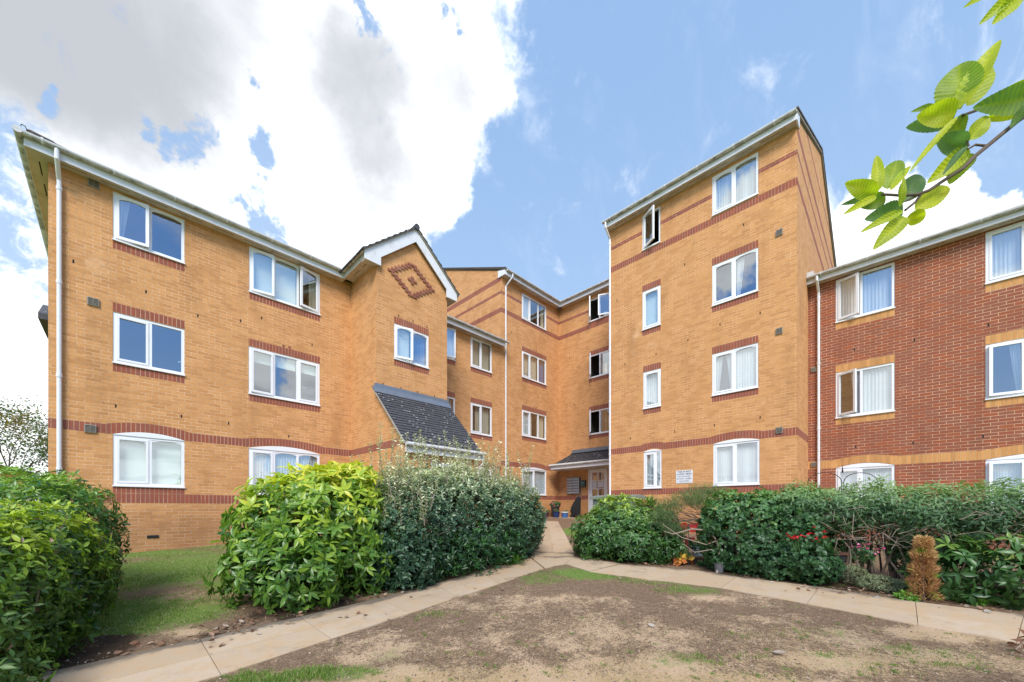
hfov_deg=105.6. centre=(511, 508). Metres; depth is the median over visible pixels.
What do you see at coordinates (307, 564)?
spotted laurel
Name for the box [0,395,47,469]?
garden tree
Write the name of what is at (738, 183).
window
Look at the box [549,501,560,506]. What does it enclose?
geranium
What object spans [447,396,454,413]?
window
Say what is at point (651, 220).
window
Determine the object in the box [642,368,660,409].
window
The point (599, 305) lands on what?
window
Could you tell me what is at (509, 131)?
sky
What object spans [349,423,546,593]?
silver hedge
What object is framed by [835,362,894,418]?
window
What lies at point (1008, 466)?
window
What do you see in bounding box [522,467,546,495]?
window
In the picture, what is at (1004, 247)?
window
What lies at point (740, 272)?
window
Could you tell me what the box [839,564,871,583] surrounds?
thyme
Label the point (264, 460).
window
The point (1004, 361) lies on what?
window
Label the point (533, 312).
window
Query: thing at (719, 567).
flower pot
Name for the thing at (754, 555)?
leafy hedge
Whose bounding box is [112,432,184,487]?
window
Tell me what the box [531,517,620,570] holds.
path
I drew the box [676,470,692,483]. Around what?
sign
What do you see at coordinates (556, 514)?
planter
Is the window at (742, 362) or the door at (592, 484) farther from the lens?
the door at (592, 484)
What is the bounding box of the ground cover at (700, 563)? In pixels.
[695,560,707,565]
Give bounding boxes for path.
[14,557,543,681]
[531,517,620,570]
[589,564,1023,643]
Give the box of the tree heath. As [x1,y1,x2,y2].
[648,480,737,572]
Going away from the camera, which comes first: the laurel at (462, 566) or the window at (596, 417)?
the laurel at (462, 566)
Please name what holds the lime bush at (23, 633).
on the ground at (390, 652)
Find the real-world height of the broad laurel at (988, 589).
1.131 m
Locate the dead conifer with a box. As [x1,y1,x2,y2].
[902,534,945,601]
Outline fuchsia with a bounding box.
[849,542,891,565]
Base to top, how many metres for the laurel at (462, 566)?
0.969 m
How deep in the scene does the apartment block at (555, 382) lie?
18.03 m
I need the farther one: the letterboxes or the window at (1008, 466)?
the letterboxes
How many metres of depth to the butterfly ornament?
7.04 m
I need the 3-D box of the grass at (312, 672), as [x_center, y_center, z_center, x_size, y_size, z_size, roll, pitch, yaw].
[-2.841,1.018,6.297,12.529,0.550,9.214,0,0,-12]
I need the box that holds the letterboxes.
[567,477,580,493]
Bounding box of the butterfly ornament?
[680,523,698,565]
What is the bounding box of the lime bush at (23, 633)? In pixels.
[0,498,123,681]
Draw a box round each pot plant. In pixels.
[689,539,701,548]
[711,558,726,564]
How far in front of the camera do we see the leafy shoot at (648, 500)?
7.74 m
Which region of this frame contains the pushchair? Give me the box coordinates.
[570,494,580,517]
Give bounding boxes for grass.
[61,533,1011,681]
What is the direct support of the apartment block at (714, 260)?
on the ground at (390, 652)
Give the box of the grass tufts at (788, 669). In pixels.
[125,571,1023,681]
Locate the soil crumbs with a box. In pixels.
[47,564,1023,681]
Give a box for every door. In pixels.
[588,468,606,512]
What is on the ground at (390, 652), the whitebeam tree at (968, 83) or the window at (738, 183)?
the whitebeam tree at (968, 83)
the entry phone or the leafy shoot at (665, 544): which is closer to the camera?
the leafy shoot at (665, 544)
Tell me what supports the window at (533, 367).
in the apartment block at (555, 382)
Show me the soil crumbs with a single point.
(608, 646)
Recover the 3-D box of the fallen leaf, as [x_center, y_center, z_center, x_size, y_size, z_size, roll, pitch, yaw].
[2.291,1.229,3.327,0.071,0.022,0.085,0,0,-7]
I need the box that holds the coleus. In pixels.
[667,552,694,565]
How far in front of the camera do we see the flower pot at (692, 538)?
8.96 m
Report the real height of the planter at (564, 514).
0.281 m
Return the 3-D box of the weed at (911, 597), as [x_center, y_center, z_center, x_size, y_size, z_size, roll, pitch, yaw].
[5.032,1.120,4.974,0.303,0.160,0.292,0,0,-21]
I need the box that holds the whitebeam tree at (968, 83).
[841,0,1023,249]
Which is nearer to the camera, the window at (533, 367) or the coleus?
the coleus
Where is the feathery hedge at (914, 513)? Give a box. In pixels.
[763,474,1023,597]
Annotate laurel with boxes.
[203,459,399,613]
[411,521,527,581]
[896,531,1023,610]
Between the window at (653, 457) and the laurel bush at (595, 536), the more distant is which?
the window at (653, 457)
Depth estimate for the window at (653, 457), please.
12.71 m
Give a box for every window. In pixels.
[112,191,184,264]
[112,312,184,375]
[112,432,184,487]
[248,346,320,406]
[249,246,320,315]
[249,446,319,494]
[394,323,429,368]
[447,327,455,360]
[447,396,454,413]
[470,337,492,373]
[471,402,492,436]
[522,293,546,330]
[522,351,546,385]
[522,409,546,440]
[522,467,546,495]
[588,292,608,322]
[589,350,608,378]
[589,408,608,434]
[642,205,660,250]
[642,285,660,330]
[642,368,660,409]
[643,449,661,488]
[711,152,758,216]
[711,248,758,306]
[711,343,758,396]
[713,439,759,486]
[835,262,894,323]
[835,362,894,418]
[836,463,894,505]
[985,221,1023,284]
[985,338,1023,399]
[985,454,1023,509]
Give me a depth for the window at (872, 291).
10.39 m
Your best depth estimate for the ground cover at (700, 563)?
7.02 m
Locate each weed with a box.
[892,589,923,601]
[964,597,996,605]
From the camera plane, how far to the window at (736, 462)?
10.98 m
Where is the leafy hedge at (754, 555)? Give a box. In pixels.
[695,486,846,585]
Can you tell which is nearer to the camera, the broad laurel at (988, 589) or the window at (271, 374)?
the broad laurel at (988, 589)
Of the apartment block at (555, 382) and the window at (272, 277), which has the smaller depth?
the window at (272, 277)
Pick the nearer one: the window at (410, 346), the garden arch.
the garden arch
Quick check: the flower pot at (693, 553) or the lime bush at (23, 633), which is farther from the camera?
the flower pot at (693, 553)
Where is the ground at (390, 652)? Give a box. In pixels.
[27,517,1023,681]
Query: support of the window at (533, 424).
in the apartment block at (555, 382)
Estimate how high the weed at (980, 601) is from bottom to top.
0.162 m
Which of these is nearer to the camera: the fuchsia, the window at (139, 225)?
the fuchsia
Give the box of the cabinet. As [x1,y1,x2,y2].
[589,494,646,531]
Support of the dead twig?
on the ground at (390, 652)
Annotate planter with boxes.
[551,507,558,516]
[553,512,559,517]
[561,512,568,517]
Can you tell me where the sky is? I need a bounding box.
[0,0,1023,498]
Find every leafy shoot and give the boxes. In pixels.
[638,494,659,505]
[653,536,678,548]
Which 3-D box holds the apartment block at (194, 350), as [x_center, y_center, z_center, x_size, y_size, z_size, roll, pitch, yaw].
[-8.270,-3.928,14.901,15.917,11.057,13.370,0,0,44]
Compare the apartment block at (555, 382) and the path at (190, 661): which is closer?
the path at (190, 661)
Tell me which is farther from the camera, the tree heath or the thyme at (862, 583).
the tree heath
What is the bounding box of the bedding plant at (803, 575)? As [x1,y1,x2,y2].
[781,554,829,582]
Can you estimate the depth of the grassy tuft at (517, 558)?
7.16 m
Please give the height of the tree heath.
1.654 m
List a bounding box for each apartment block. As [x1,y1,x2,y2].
[12,124,509,552]
[444,267,608,518]
[602,106,836,536]
[806,204,1023,549]
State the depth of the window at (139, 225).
9.07 m
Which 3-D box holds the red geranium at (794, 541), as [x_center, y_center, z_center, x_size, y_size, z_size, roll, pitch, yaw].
[4.156,0.490,5.745,0.267,0.299,0.316,0,0,15]
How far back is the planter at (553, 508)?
18.12 m
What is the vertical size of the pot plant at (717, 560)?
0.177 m
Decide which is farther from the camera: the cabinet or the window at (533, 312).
the window at (533, 312)
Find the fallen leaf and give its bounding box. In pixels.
[772,650,785,652]
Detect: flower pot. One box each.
[685,537,694,548]
[691,546,701,555]
[714,562,723,572]
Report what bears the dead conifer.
on the ground at (390, 652)
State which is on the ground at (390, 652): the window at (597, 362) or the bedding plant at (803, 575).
the bedding plant at (803, 575)
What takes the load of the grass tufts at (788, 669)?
on the ground at (390, 652)
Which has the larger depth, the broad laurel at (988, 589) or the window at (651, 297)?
the window at (651, 297)
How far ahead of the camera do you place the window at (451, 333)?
14.61 m
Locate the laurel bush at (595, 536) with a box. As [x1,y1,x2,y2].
[569,492,693,564]
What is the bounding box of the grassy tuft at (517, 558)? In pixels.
[505,552,526,565]
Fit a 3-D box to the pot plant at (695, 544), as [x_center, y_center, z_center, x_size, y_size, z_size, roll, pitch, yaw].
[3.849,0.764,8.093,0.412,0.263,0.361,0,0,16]
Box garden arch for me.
[807,465,877,546]
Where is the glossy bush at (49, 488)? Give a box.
[0,462,131,641]
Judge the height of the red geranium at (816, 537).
0.421 m
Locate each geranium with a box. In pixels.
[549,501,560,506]
[779,531,806,550]
[799,526,834,554]
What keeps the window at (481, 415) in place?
in the apartment block at (194, 350)
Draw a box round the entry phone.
[580,480,585,486]
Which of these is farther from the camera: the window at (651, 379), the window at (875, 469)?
the window at (651, 379)
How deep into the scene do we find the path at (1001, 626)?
4.76 m
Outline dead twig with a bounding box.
[1007,628,1023,653]
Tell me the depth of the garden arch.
9.20 m
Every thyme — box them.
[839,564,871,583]
[854,574,906,593]
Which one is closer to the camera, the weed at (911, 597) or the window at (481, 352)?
the weed at (911, 597)
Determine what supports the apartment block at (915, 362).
on the ground at (390, 652)
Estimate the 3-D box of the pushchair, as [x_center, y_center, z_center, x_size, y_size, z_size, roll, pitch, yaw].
[2.909,-0.097,17.773,0.581,1.071,0.385,0,0,44]
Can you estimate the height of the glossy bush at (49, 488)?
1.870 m
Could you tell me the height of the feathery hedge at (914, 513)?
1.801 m
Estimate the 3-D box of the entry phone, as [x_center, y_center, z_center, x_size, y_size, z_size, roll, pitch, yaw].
[3.323,-1.140,18.195,0.280,0.320,0.112,0,0,44]

